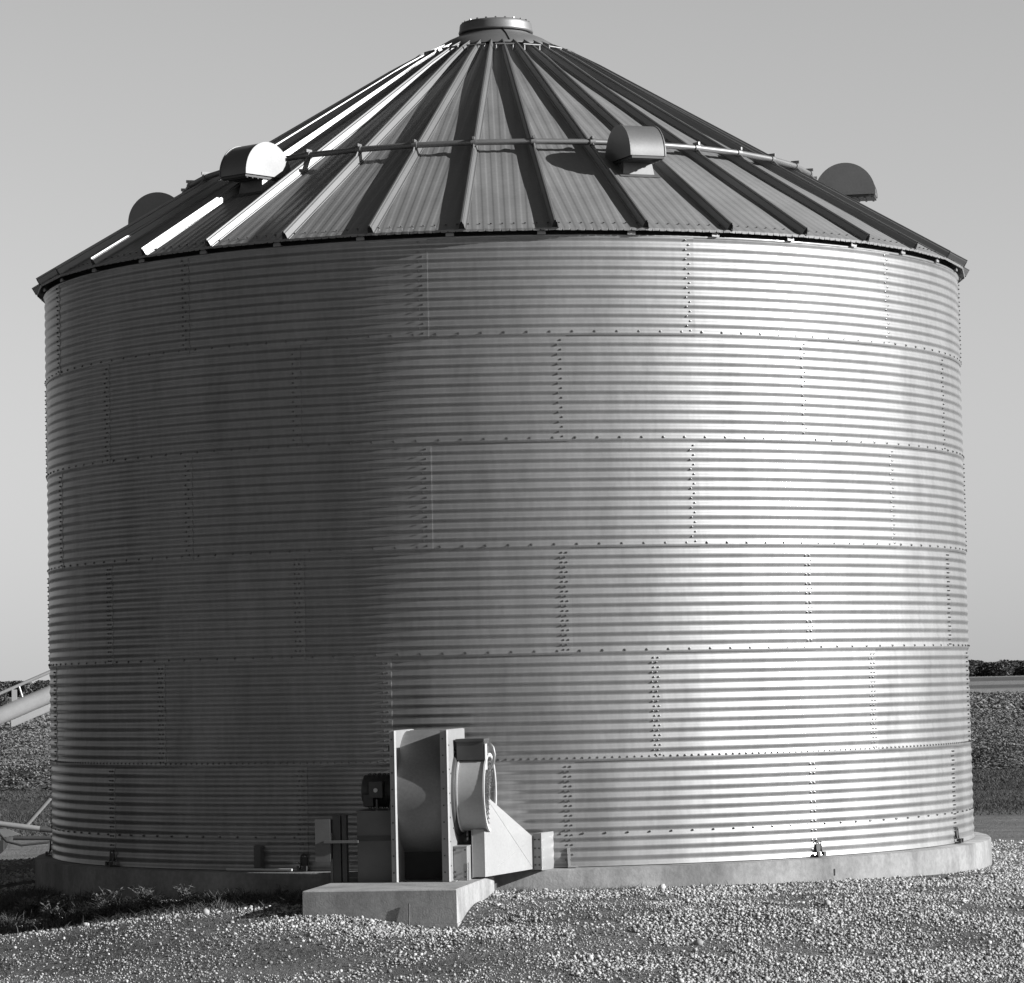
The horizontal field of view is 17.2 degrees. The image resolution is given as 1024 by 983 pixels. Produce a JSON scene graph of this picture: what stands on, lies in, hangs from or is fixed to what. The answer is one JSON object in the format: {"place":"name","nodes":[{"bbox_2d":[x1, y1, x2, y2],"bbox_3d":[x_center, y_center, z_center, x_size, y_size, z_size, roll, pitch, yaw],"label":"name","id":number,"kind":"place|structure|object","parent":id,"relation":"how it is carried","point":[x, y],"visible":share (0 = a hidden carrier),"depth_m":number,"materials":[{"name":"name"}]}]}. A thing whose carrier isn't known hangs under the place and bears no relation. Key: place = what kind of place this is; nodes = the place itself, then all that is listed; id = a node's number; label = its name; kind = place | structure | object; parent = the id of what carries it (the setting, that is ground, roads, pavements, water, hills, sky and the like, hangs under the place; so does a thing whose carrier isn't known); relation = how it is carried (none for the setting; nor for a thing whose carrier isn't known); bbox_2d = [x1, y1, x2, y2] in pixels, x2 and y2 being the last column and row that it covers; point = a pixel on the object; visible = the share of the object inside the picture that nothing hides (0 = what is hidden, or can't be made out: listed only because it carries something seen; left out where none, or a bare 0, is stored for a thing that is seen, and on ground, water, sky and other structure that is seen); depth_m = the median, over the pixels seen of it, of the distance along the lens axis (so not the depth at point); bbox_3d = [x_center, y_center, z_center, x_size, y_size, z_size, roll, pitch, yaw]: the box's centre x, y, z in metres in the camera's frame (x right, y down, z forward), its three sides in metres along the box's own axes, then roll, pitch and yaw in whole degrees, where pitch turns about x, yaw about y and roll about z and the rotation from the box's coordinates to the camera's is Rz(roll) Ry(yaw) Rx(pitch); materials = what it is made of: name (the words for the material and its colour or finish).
{"place":"outdoors","nodes":[
{"label":"outdoors","id":0,"kind":"place"},
{"bbox_2d":[0,675,1023,982],"bbox_3d":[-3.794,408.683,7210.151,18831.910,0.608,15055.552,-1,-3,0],"label":"ground","id":1,"kind":"structure","parent":0,"point":[994,825],"depth_m":30.86,"materials":[{"name":"grey gravel"}]},
{"bbox_2d":[0,688,8,705],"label":"tree","id":2,"kind":"object","parent":1,"relation":"on","point":[3,699],"visible":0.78,"depth_m":602.40,"materials":[{"name":"grey plant"}]},
{"bbox_2d":[0,915,13,923],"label":"weed plant","id":3,"kind":"object","parent":1,"relation":"on","point":[3,918],"visible":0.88,"depth_m":36.11,"materials":[{"name":"grey plant"}]},
{"bbox_2d":[11,905,29,917],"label":"weed plant","id":4,"kind":"object","parent":1,"relation":"on","point":[19,910],"visible":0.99,"depth_m":36.46,"materials":[{"name":"grey plant"}]},
{"bbox_2d":[0,670,51,853],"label":"grain auger","id":5,"kind":"object","parent":1,"relation":"on","point":[22,705],"visible":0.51,"depth_m":51.60,"materials":[{"name":"paint"}]},
{"bbox_2d":[19,689,33,696],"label":"tree","id":6,"kind":"object","parent":1,"relation":"on","point":[25,692],"visible":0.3,"depth_m":605.11,"materials":[{"name":"grey plant"}]},
{"bbox_2d":[18,896,36,913],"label":"weed plant","id":7,"kind":"object","parent":1,"relation":"on","point":[24,904],"visible":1,"depth_m":36.63,"materials":[{"name":"black plant"}]},
{"bbox_2d":[25,896,43,909],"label":"weed plant","id":8,"kind":"object","parent":1,"relation":"on","point":[38,901],"visible":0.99,"depth_m":36.85,"materials":[{"name":"black plant"}]},
{"bbox_2d":[34,906,57,922],"bbox_3d":[-4.919,4.475,35.580,0.291,0.223,0.313,-1,-3,-7],"label":"weed plant","id":9,"kind":"object","parent":1,"relation":"on","point":[49,914],"visible":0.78,"depth_m":35.58,"materials":[{"name":"plant"}]},
{"bbox_2d":[41,894,64,911],"bbox_3d":[-4.927,4.452,36.472,0.320,0.228,0.298,1,-4,-35],"label":"weed plant","id":10,"kind":"object","parent":1,"relation":"on","point":[51,902],"visible":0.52,"depth_m":36.47,"materials":[{"name":"grey plant"}]},
{"bbox_2d":[40,901,66,914],"bbox_3d":[-4.883,4.462,35.995,0.322,0.231,0.263,-1,-3,-8],"label":"weed plant","id":11,"kind":"object","parent":1,"relation":"on","point":[56,908],"visible":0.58,"depth_m":35.98,"materials":[{"name":"grey plant"}]},
{"bbox_2d":[44,906,63,921],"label":"weed plant","id":12,"kind":"object","parent":1,"relation":"on","point":[54,912],"visible":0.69,"depth_m":35.73,"materials":[{"name":"grey plant"}]},
{"bbox_2d":[53,897,72,911],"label":"weed plant","id":13,"kind":"object","parent":1,"relation":"on","point":[64,908],"visible":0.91,"depth_m":36.35,"materials":[{"name":"grey plant"}]},
{"bbox_2d":[74,904,100,920],"bbox_3d":[-4.410,4.383,35.167,0.271,0.194,0.222,1,-4,-38],"label":"weed plant","id":14,"kind":"object","parent":1,"relation":"on","point":[87,911],"visible":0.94,"depth_m":35.16,"materials":[{"name":"plant"}]},
{"bbox_2d":[82,903,99,912],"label":"weed plant","id":15,"kind":"object","parent":1,"relation":"on","point":[89,908],"visible":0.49,"depth_m":35.52,"materials":[{"name":"grey plant"}]},
{"bbox_2d":[82,892,99,903],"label":"weed plant","id":16,"kind":"object","parent":1,"relation":"on","point":[90,897],"visible":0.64,"depth_m":36.39,"materials":[{"name":"grey plant"}]},
{"bbox_2d":[89,891,114,905],"bbox_3d":[-4.359,4.349,35.908,0.280,0.212,0.261,-3,-4,31],"label":"weed plant","id":17,"kind":"object","parent":1,"relation":"on","point":[99,901],"visible":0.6,"depth_m":35.90,"materials":[{"name":"plant"}]},
{"bbox_2d":[98,896,121,911],"bbox_3d":[-4.152,4.319,35.305,0.275,0.211,0.296,-3,-4,25],"label":"weed plant","id":18,"kind":"object","parent":1,"relation":"on","point":[109,899],"visible":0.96,"depth_m":35.27,"materials":[{"name":"grey plant"}]},
{"bbox_2d":[99,887,125,900],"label":"weed plant","id":19,"kind":"object","parent":1,"relation":"on","point":[115,893],"visible":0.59,"depth_m":36.07,"materials":[{"name":"plant"}]},
{"bbox_2d":[127,902,141,913],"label":"weed plant","id":20,"kind":"object","parent":1,"relation":"on","point":[137,910],"visible":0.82,"depth_m":34.75,"materials":[{"name":"grey plant"}]},
{"bbox_2d":[127,897,146,908],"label":"weed plant","id":21,"kind":"object","parent":1,"relation":"on","point":[137,903],"visible":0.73,"depth_m":35.09,"materials":[{"name":"grey plant"}]},
{"bbox_2d":[130,884,155,898],"bbox_3d":[-3.937,4.278,35.917,0.288,0.218,0.268,1,-4,-28],"label":"weed plant","id":22,"kind":"object","parent":1,"relation":"on","point":[139,895],"visible":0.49,"depth_m":35.91,"materials":[{"name":"plant"}]},
{"bbox_2d":[139,892,156,902],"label":"weed plant","id":23,"kind":"object","parent":1,"relation":"on","point":[146,896],"visible":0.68,"depth_m":35.48,"materials":[{"name":"plant"}]},
{"bbox_2d":[137,886,164,901],"bbox_3d":[-3.819,4.253,35.580,0.306,0.218,0.323,1,-4,-36],"label":"weed plant","id":24,"kind":"object","parent":1,"relation":"on","point":[151,900],"visible":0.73,"depth_m":35.57,"materials":[{"name":"grey plant"}]},
{"bbox_2d":[173,884,193,897],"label":"weed plant","id":25,"kind":"object","parent":1,"relation":"on","point":[182,894],"visible":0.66,"depth_m":35.59,"materials":[{"name":"plant"}]},
{"bbox_2d":[189,890,206,900],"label":"weed plant","id":26,"kind":"object","parent":1,"relation":"on","point":[197,895],"visible":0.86,"depth_m":35.23,"materials":[{"name":"plant"}]},
{"bbox_2d":[224,888,238,897],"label":"weed plant","id":27,"kind":"object","parent":1,"relation":"on","point":[227,894],"visible":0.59,"depth_m":35.30,"materials":[{"name":"plant"}]},
{"bbox_2d":[236,885,257,901],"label":"weed plant","id":28,"kind":"object","parent":1,"relation":"on","point":[244,893],"visible":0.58,"depth_m":34.93,"materials":[{"name":"black plant"}]},
{"bbox_2d":[267,883,291,895],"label":"weed plant","id":29,"kind":"object","parent":1,"relation":"on","point":[279,891],"visible":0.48,"depth_m":35.01,"materials":[{"name":"black plant"}]},
{"bbox_2d":[303,876,493,927],"bbox_3d":[-1.097,4.274,33.659,1.521,0.750,2.256,-2,-3,9],"label":"fan pad","id":30,"kind":"object","parent":1,"relation":"on","point":[438,903],"visible":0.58,"depth_m":32.60,"materials":[{"name":"concrete"}]},
{"bbox_2d":[315,814,358,882],"bbox_3d":[-1.745,3.590,33.973,0.445,0.680,0.210,-2,-3,9],"label":"switch box","id":31,"kind":"object","parent":30,"relation":"on","point":[332,841],"visible":1,"depth_m":33.97,"materials":[{"name":"paint"}]},
{"bbox_2d":[356,728,556,882],"bbox_3d":[-0.461,3.170,34.436,2.371,1.514,1.268,0,-3,-19],"label":"aeration fan","id":32,"kind":"object","parent":30,"relation":"on","point":[434,791],"visible":1,"depth_m":33.99},
{"bbox_2d":[408,904,409,924],"bbox_3d":[-0.990,4.176,32.487,0.014,0.430,0.030,-4,-5,45],"label":"stake","id":33,"kind":"object","parent":1,"relation":"on","point":[408,914],"visible":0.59,"depth_m":32.49,"materials":[{"name":"silver metal"}]},
{"bbox_2d":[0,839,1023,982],"bbox_3d":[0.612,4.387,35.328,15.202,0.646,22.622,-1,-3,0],"label":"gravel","id":34,"kind":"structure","parent":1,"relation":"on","point":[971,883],"depth_m":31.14,"materials":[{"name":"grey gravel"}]},
{"bbox_2d":[0,854,1023,982],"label":"grass","id":35,"kind":"structure","parent":1,"relation":"on","point":[10,900],"depth_m":34.14,"materials":[{"name":"grey plant"}]},
{"bbox_2d":[0,659,1023,696],"bbox_3d":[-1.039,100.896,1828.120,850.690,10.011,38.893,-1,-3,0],"label":"wood","id":36,"kind":"object","parent":1,"relation":"on","point":[981,668],"visible":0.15,"depth_m":1820.44,"materials":[{"name":"plant"}]},
{"bbox_2d":[0,690,1023,790],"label":"crop","id":37,"kind":"object","parent":1,"relation":"on","point":[997,719],"depth_m":102.92,"materials":[{"name":"grey plant"}]},
{"bbox_2d":[35,832,991,898],"bbox_3d":[0.024,4.678,40.622,11.404,0.900,11.404,-1,-3,0],"label":"concrete foundation","id":38,"kind":"object","parent":1,"relation":"on","point":[975,852],"visible":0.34,"depth_m":35.99,"materials":[{"name":"grey concrete"}]},
{"bbox_2d":[226,868,292,870],"bbox_3d":[-2.676,3.998,35.750,0.822,0.028,0.043,-3,-4,29],"label":"conduit","id":39,"kind":"object","parent":38,"relation":"on","point":[253,869],"visible":1,"depth_m":35.74,"materials":[{"name":"metal"}]},
{"bbox_2d":[32,16,974,870],"bbox_3d":[-0.093,-0.757,40.894,11.266,9.985,11.198,-1,-3,0],"label":"grain bin","id":40,"kind":"object","parent":38,"relation":"on","point":[574,438],"visible":0.99,"depth_m":36.14,"materials":[{"name":"metal"}]},
{"bbox_2d":[0,767,1023,836],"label":"rough grass","id":41,"kind":"structure","parent":0,"point":[980,777],"depth_m":72.87,"materials":[{"name":"grey plant"}]},
{"bbox_2d":[0,0,1023,688],"label":"sky","id":42,"kind":"structure","parent":0,"point":[106,105],"materials":[{"name":"grey"}]}
]}

